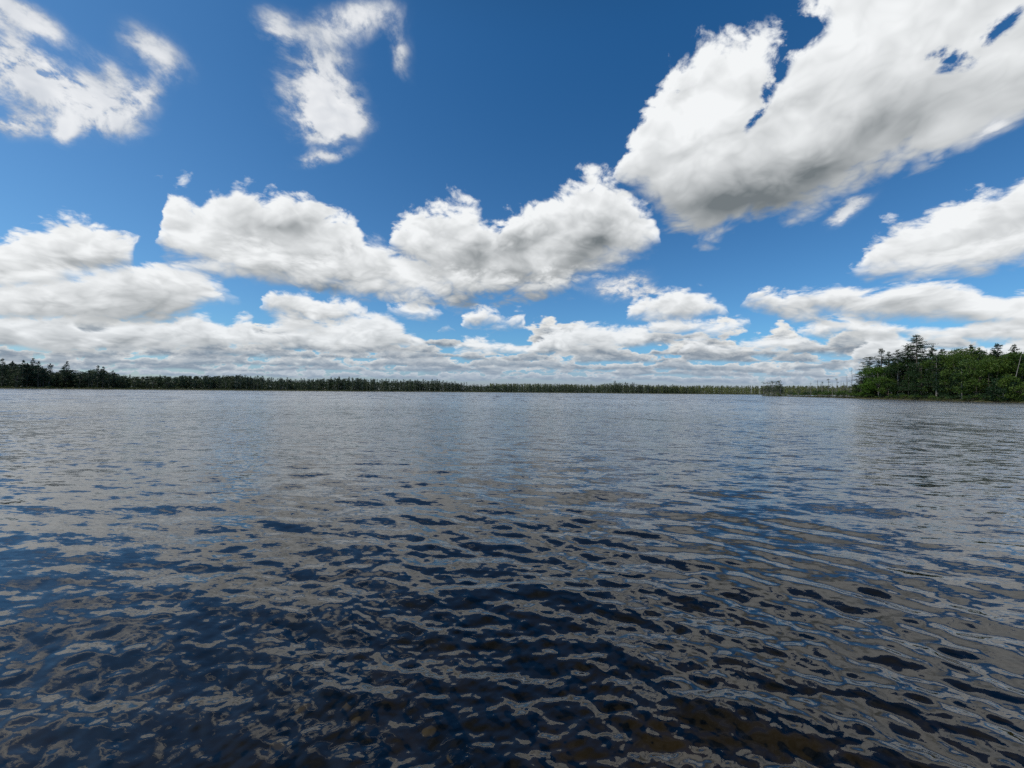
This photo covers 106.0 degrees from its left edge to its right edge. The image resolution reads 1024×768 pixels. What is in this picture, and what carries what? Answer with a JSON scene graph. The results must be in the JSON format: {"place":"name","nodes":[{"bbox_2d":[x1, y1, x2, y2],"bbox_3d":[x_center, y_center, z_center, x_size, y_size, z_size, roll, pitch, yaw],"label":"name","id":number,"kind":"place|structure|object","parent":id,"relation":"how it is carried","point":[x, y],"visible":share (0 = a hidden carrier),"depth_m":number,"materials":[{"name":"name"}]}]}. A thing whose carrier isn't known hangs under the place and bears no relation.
{"place":"outdoors","nodes":[
{"label":"outdoors","id":0,"kind":"place"},
{"bbox_2d":[0,389,1023,767],"bbox_3d":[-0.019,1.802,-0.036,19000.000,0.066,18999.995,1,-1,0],"label":"water","id":1,"kind":"structure","parent":0,"point":[276,579],"depth_m":3.66,"materials":[{"name":"blue liquid"}]},
{"bbox_2d":[0,386,1023,402],"bbox_3d":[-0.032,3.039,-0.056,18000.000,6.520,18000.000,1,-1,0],"label":"ground","id":2,"kind":"structure","parent":0,"point":[528,392],"depth_m":280.70,"materials":[{"name":"soil"}]},
{"bbox_2d":[0,358,8,385],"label":"pine tree","id":3,"kind":"object","parent":2,"relation":"on","point":[2,375],"visible":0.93,"depth_m":252.64,"materials":[{"name":"green plant"}]},
{"bbox_2d":[0,367,22,386],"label":"broadleaf tree","id":4,"kind":"object","parent":2,"relation":"on","point":[10,369],"visible":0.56,"depth_m":253.59,"materials":[{"name":"green plant"}]},
{"bbox_2d":[7,361,18,380],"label":"pine tree","id":5,"kind":"object","parent":2,"relation":"on","point":[12,365],"visible":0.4,"depth_m":261.53,"materials":[{"name":"green plant"}]},
{"bbox_2d":[5,366,26,386],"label":"broadleaf tree","id":6,"kind":"object","parent":2,"relation":"on","point":[14,367],"visible":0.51,"depth_m":252.34,"materials":[{"name":"green plant"}]},
{"bbox_2d":[18,360,31,386],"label":"pine tree","id":7,"kind":"object","parent":2,"relation":"on","point":[23,373],"visible":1,"depth_m":250.57,"materials":[{"name":"green plant"}]},
{"bbox_2d":[18,363,33,386],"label":"pine tree","id":8,"kind":"object","parent":2,"relation":"on","point":[27,375],"visible":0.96,"depth_m":251.68,"materials":[{"name":"green plant"}]},
{"bbox_2d":[25,358,37,386],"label":"pine tree","id":9,"kind":"object","parent":2,"relation":"on","point":[31,364],"visible":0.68,"depth_m":255.51,"materials":[{"name":"green plant"}]},
{"bbox_2d":[23,366,41,386],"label":"broadleaf tree","id":10,"kind":"object","parent":2,"relation":"on","point":[31,375],"visible":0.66,"depth_m":254.39,"materials":[{"name":"green plant"}]},
{"bbox_2d":[33,361,45,386],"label":"pine tree","id":11,"kind":"object","parent":2,"relation":"on","point":[39,371],"visible":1,"depth_m":252.76,"materials":[{"name":"green plant"}]},
{"bbox_2d":[39,369,49,386],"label":"pine tree","id":12,"kind":"object","parent":2,"relation":"on","point":[44,377],"visible":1,"depth_m":254.92,"materials":[{"name":"green plant"}]},
{"bbox_2d":[42,374,55,386],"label":"broadleaf tree","id":13,"kind":"object","parent":2,"relation":"on","point":[48,380],"visible":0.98,"depth_m":256.76,"materials":[{"name":"green plant"}]},
{"bbox_2d":[45,363,55,383],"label":"pine tree","id":14,"kind":"object","parent":2,"relation":"on","point":[49,366],"visible":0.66,"depth_m":266.82,"materials":[{"name":"green plant"}]},
{"bbox_2d":[51,373,59,386],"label":"broadleaf tree","id":15,"kind":"object","parent":2,"relation":"on","point":[54,380],"visible":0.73,"depth_m":269.55,"materials":[{"name":"green plant"}]},
{"bbox_2d":[59,361,72,386],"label":"pine tree","id":16,"kind":"object","parent":2,"relation":"on","point":[66,369],"visible":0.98,"depth_m":268.09,"materials":[{"name":"green plant"}]},
{"bbox_2d":[59,371,73,386],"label":"broadleaf tree","id":17,"kind":"object","parent":2,"relation":"on","point":[60,378],"visible":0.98,"depth_m":267.37,"materials":[{"name":"green plant"}]},
{"bbox_2d":[70,370,83,386],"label":"broadleaf tree","id":18,"kind":"object","parent":2,"relation":"on","point":[73,376],"visible":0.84,"depth_m":270.55,"materials":[{"name":"green plant"}]},
{"bbox_2d":[73,373,85,386],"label":"broadleaf tree","id":19,"kind":"object","parent":2,"relation":"on","point":[82,384],"visible":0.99,"depth_m":269.30,"materials":[{"name":"green plant"}]},
{"bbox_2d":[83,370,91,386],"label":"pine tree","id":20,"kind":"object","parent":2,"relation":"on","point":[88,379],"visible":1,"depth_m":268.79,"materials":[{"name":"green plant"}]},
{"bbox_2d":[85,372,98,386],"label":"broadleaf tree","id":21,"kind":"object","parent":2,"relation":"on","point":[94,384],"visible":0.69,"depth_m":272.72,"materials":[{"name":"green plant"}]},
{"bbox_2d":[92,365,104,386],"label":"pine tree","id":22,"kind":"object","parent":2,"relation":"on","point":[97,373],"visible":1,"depth_m":270.90,"materials":[{"name":"green plant"}]},
{"bbox_2d":[96,366,106,387],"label":"pine tree","id":23,"kind":"object","parent":2,"relation":"on","point":[103,374],"visible":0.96,"depth_m":272.11,"materials":[{"name":"green plant"}]},
{"bbox_2d":[109,370,115,387],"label":"pine tree","id":24,"kind":"object","parent":2,"relation":"on","point":[112,377],"visible":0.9,"depth_m":284.44,"materials":[{"name":"green plant"}]},
{"bbox_2d":[110,373,121,387],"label":"pine tree","id":25,"kind":"object","parent":2,"relation":"on","point":[114,379],"visible":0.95,"depth_m":283.54,"materials":[{"name":"green plant"}]},
{"bbox_2d":[116,376,127,387],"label":"broadleaf tree","id":26,"kind":"object","parent":2,"relation":"on","point":[121,380],"visible":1,"depth_m":284.56,"materials":[{"name":"green plant"}]},
{"bbox_2d":[131,378,137,386],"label":"broadleaf tree","id":27,"kind":"object","parent":2,"relation":"on","point":[132,379],"visible":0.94,"depth_m":287.04,"materials":[{"name":"green plant"}]},
{"bbox_2d":[147,377,158,386],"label":"broadleaf tree","id":28,"kind":"object","parent":2,"relation":"on","point":[149,380],"visible":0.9,"depth_m":293.11,"materials":[{"name":"green plant"}]},
{"bbox_2d":[161,376,170,387],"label":"broadleaf tree","id":29,"kind":"object","parent":2,"relation":"on","point":[168,378],"visible":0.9,"depth_m":293.47,"materials":[{"name":"green plant"}]},
{"bbox_2d":[168,378,178,387],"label":"broadleaf tree","id":30,"kind":"object","parent":2,"relation":"on","point":[176,381],"visible":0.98,"depth_m":294.16,"materials":[{"name":"green plant"}]},
{"bbox_2d":[221,378,229,388],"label":"broadleaf tree","id":31,"kind":"object","parent":2,"relation":"on","point":[226,381],"visible":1,"depth_m":316.19,"materials":[{"name":"green plant"}]},
{"bbox_2d":[260,376,264,387],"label":"swamp tree","id":32,"kind":"object","parent":2,"relation":"on","point":[262,381],"visible":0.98,"depth_m":325.23,"materials":[{"name":"green plant"}]},
{"bbox_2d":[0,363,700,393],"bbox_3d":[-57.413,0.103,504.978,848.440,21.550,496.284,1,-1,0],"label":"swamp wood","id":33,"kind":"object","parent":2,"relation":"on","point":[140,384],"visible":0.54,"depth_m":369.17,"materials":[{"name":"green plant"}]},
{"bbox_2d":[0,386,760,394],"bbox_3d":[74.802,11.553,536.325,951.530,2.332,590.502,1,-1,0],"label":"shore sedge","id":34,"kind":"object","parent":2,"relation":"on","point":[48,387],"visible":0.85,"depth_m":310.49,"materials":[{"name":"green plant"}]},
{"bbox_2d":[489,382,855,394],"bbox_3d":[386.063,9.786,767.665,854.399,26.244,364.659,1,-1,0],"label":"sunlit wood","id":35,"kind":"object","parent":2,"relation":"on","point":[803,388],"visible":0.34,"depth_m":750.34,"materials":[{"name":"green plant"}]},
{"bbox_2d":[834,390,847,397],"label":"shrub","id":36,"kind":"object","parent":2,"relation":"on","point":[838,393],"visible":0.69,"depth_m":198.96,"materials":[{"name":"green plant"}]},
{"bbox_2d":[844,386,859,395],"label":"broadleaf tree","id":37,"kind":"object","parent":2,"relation":"on","point":[853,390],"visible":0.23,"depth_m":195.40,"materials":[{"name":"green plant"}]},
{"bbox_2d":[853,372,867,394],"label":"pine tree","id":38,"kind":"object","parent":2,"relation":"on","point":[861,381],"visible":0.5,"depth_m":191.32,"materials":[{"name":"green plant"}]},
{"bbox_2d":[846,357,881,393],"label":"pine tree","id":39,"kind":"object","parent":2,"relation":"on","point":[863,363],"visible":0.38,"depth_m":192.75,"materials":[{"name":"green plant"}]},
{"bbox_2d":[857,383,874,397],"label":"broadleaf tree","id":40,"kind":"object","parent":2,"relation":"on","point":[864,387],"visible":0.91,"depth_m":182.62,"materials":[{"name":"green plant"}]},
{"bbox_2d":[857,366,893,396],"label":"broadleaf tree","id":41,"kind":"object","parent":2,"relation":"on","point":[876,382],"visible":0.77,"depth_m":180.88,"materials":[{"name":"green plant"}]},
{"bbox_2d":[866,366,892,392],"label":"broadleaf tree","id":42,"kind":"object","parent":2,"relation":"on","point":[875,376],"visible":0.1,"depth_m":189.16,"materials":[{"name":"green plant"}]},
{"bbox_2d":[875,348,886,374],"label":"pine tree","id":43,"kind":"object","parent":2,"relation":"on","point":[881,359],"visible":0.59,"depth_m":192.72,"materials":[{"name":"green plant"}]},
{"bbox_2d":[875,376,898,395],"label":"broadleaf tree","id":44,"kind":"object","parent":2,"relation":"on","point":[884,379],"visible":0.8,"depth_m":175.41,"materials":[{"name":"green plant"}]},
{"bbox_2d":[881,351,896,377],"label":"pine tree","id":45,"kind":"object","parent":2,"relation":"on","point":[888,357],"visible":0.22,"depth_m":189.22,"materials":[{"name":"green plant"}]},
{"bbox_2d":[761,395,1023,401],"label":"bank grass","id":46,"kind":"structure","parent":2,"relation":"on","point":[945,399],"depth_m":155.10,"materials":[{"name":"green plant"}]},
{"bbox_2d":[886,349,911,396],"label":"pine tree","id":47,"kind":"object","parent":2,"relation":"on","point":[895,359],"visible":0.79,"depth_m":174.31,"materials":[{"name":"green plant"}]},
{"bbox_2d":[881,362,918,392],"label":"broadleaf tree","id":48,"kind":"object","parent":2,"relation":"on","point":[892,383],"visible":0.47,"depth_m":172.99,"materials":[{"name":"green plant"}]},
{"bbox_2d":[889,362,915,394],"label":"broadleaf tree","id":49,"kind":"object","parent":2,"relation":"on","point":[900,376],"visible":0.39,"depth_m":174.04,"materials":[{"name":"green plant"}]},
{"bbox_2d":[893,358,915,394],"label":"broadleaf tree","id":50,"kind":"object","parent":2,"relation":"on","point":[912,360],"visible":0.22,"depth_m":174.42,"materials":[{"name":"green plant"}]},
{"bbox_2d":[894,346,917,394],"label":"pine tree","id":51,"kind":"object","parent":2,"relation":"on","point":[908,351],"visible":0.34,"depth_m":175.77,"materials":[{"name":"green plant"}]},
{"bbox_2d":[898,371,917,395],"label":"pine tree","id":52,"kind":"object","parent":2,"relation":"on","point":[905,384],"visible":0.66,"depth_m":162.97,"materials":[{"name":"green plant"}]},
{"bbox_2d":[898,334,938,382],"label":"pine tree","id":53,"kind":"object","parent":2,"relation":"on","point":[916,351],"visible":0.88,"depth_m":171.86,"materials":[{"name":"green plant"}]},
{"bbox_2d":[903,358,933,397],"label":"pine tree","id":54,"kind":"object","parent":2,"relation":"on","point":[916,376],"visible":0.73,"depth_m":151.19,"materials":[{"name":"green plant"}]},
{"bbox_2d":[907,360,947,392],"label":"broadleaf tree","id":55,"kind":"object","parent":2,"relation":"on","point":[919,378],"visible":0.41,"depth_m":153.62,"materials":[{"name":"green plant"}]},
{"bbox_2d":[924,345,937,362],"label":"pine tree","id":56,"kind":"object","parent":2,"relation":"on","point":[932,349],"visible":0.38,"depth_m":163.34,"materials":[{"name":"green plant"}]},
{"bbox_2d":[917,356,951,397],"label":"pine tree","id":57,"kind":"object","parent":2,"relation":"on","point":[939,359],"visible":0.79,"depth_m":142.60,"materials":[{"name":"green plant"}]},
{"bbox_2d":[918,359,951,395],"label":"broadleaf tree","id":58,"kind":"object","parent":2,"relation":"on","point":[926,364],"visible":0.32,"depth_m":149.05,"materials":[{"name":"green plant"}]},
{"bbox_2d":[856,389,1022,399],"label":"undergrowth","id":59,"kind":"object","parent":2,"relation":"on","point":[931,393],"visible":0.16,"depth_m":149.58,"materials":[{"name":"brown plant"}]},
{"bbox_2d":[932,373,957,395],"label":"broadleaf tree","id":60,"kind":"object","parent":2,"relation":"on","point":[939,388],"visible":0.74,"depth_m":137.65,"materials":[{"name":"green plant"}]},
{"bbox_2d":[919,350,973,385],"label":"broadleaf tree","id":61,"kind":"object","parent":2,"relation":"on","point":[943,358],"visible":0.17,"depth_m":142.80,"materials":[{"name":"green plant"}]},
{"bbox_2d":[929,361,971,393],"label":"broadleaf tree","id":62,"kind":"object","parent":2,"relation":"on","point":[938,376],"visible":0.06,"depth_m":145.72,"materials":[{"name":"green plant"}]},
{"bbox_2d":[939,354,976,393],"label":"broadleaf tree","id":63,"kind":"object","parent":2,"relation":"on","point":[947,371],"visible":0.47,"depth_m":136.13,"materials":[{"name":"green plant"}]},
{"bbox_2d":[951,365,972,398],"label":"pine tree","id":64,"kind":"object","parent":2,"relation":"on","point":[962,387],"visible":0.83,"depth_m":125.77,"materials":[{"name":"green plant"}]},
{"bbox_2d":[937,347,988,393],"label":"broadleaf tree","id":65,"kind":"object","parent":2,"relation":"on","point":[965,355],"visible":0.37,"depth_m":139.04,"materials":[{"name":"green plant"}]},
{"bbox_2d":[946,359,986,390],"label":"broadleaf tree","id":66,"kind":"object","parent":2,"relation":"on","point":[950,377],"visible":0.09,"depth_m":133.39,"materials":[{"name":"green plant"}]},
{"bbox_2d":[962,361,985,394],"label":"broadleaf tree","id":67,"kind":"object","parent":2,"relation":"on","point":[972,380],"visible":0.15,"depth_m":127.95,"materials":[{"name":"green plant"}]},
{"bbox_2d":[951,359,1001,397],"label":"broadleaf tree","id":68,"kind":"object","parent":2,"relation":"on","point":[978,374],"visible":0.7,"depth_m":122.38,"materials":[{"name":"green plant"}]},
{"bbox_2d":[959,350,1000,392],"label":"broadleaf tree","id":69,"kind":"object","parent":2,"relation":"on","point":[980,351],"visible":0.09,"depth_m":137.02,"materials":[{"name":"green plant"}]},
{"bbox_2d":[974,372,1000,399],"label":"pine tree","id":70,"kind":"object","parent":2,"relation":"on","point":[986,388],"visible":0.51,"depth_m":118.72,"materials":[{"name":"green plant"}]},
{"bbox_2d":[989,350,999,360],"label":"pine tree","id":71,"kind":"object","parent":2,"relation":"on","point":[994,353],"visible":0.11,"depth_m":132.94,"materials":[{"name":"green plant"}]},
{"bbox_2d":[971,357,1023,394],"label":"broadleaf tree","id":72,"kind":"object","parent":2,"relation":"on","point":[1005,368],"visible":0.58,"depth_m":118.50,"materials":[{"name":"green plant"}]},
{"bbox_2d":[991,343,1003,358],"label":"pine tree","id":73,"kind":"object","parent":2,"relation":"on","point":[997,346],"visible":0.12,"depth_m":135.53,"materials":[{"name":"green plant"}]},
{"bbox_2d":[981,353,1014,377],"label":"broadleaf tree","id":74,"kind":"object","parent":2,"relation":"on","point":[990,358],"visible":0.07,"depth_m":125.34,"materials":[{"name":"green plant"}]},
{"bbox_2d":[981,355,1023,391],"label":"broadleaf tree","id":75,"kind":"object","parent":2,"relation":"on","point":[1002,370],"visible":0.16,"depth_m":119.92,"materials":[{"name":"green plant"}]},
{"bbox_2d":[985,376,1022,400],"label":"broadleaf tree","id":76,"kind":"object","parent":2,"relation":"on","point":[998,391],"visible":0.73,"depth_m":113.12,"materials":[{"name":"green plant"}]},
{"bbox_2d":[986,356,1023,391],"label":"broadleaf tree","id":77,"kind":"object","parent":2,"relation":"on","point":[1022,358],"visible":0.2,"depth_m":117.57,"materials":[{"name":"green plant"}]},
{"bbox_2d":[995,375,1023,401],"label":"broadleaf tree","id":78,"kind":"object","parent":2,"relation":"on","point":[1003,381],"visible":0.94,"depth_m":110.99,"materials":[{"name":"green plant"}]},
{"bbox_2d":[997,351,1023,393],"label":"broadleaf tree","id":79,"kind":"object","parent":2,"relation":"on","point":[1011,357],"visible":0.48,"depth_m":116.88,"materials":[{"name":"green plant"}]},
{"bbox_2d":[1008,344,1019,355],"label":"pine tree","id":80,"kind":"object","parent":2,"relation":"on","point":[1013,348],"visible":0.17,"depth_m":129.75,"materials":[{"name":"green plant"}]},
{"bbox_2d":[0,0,1023,393],"label":"sky","id":81,"kind":"structure","parent":0,"point":[739,193],"materials":[{"name":"blue"}]}
]}

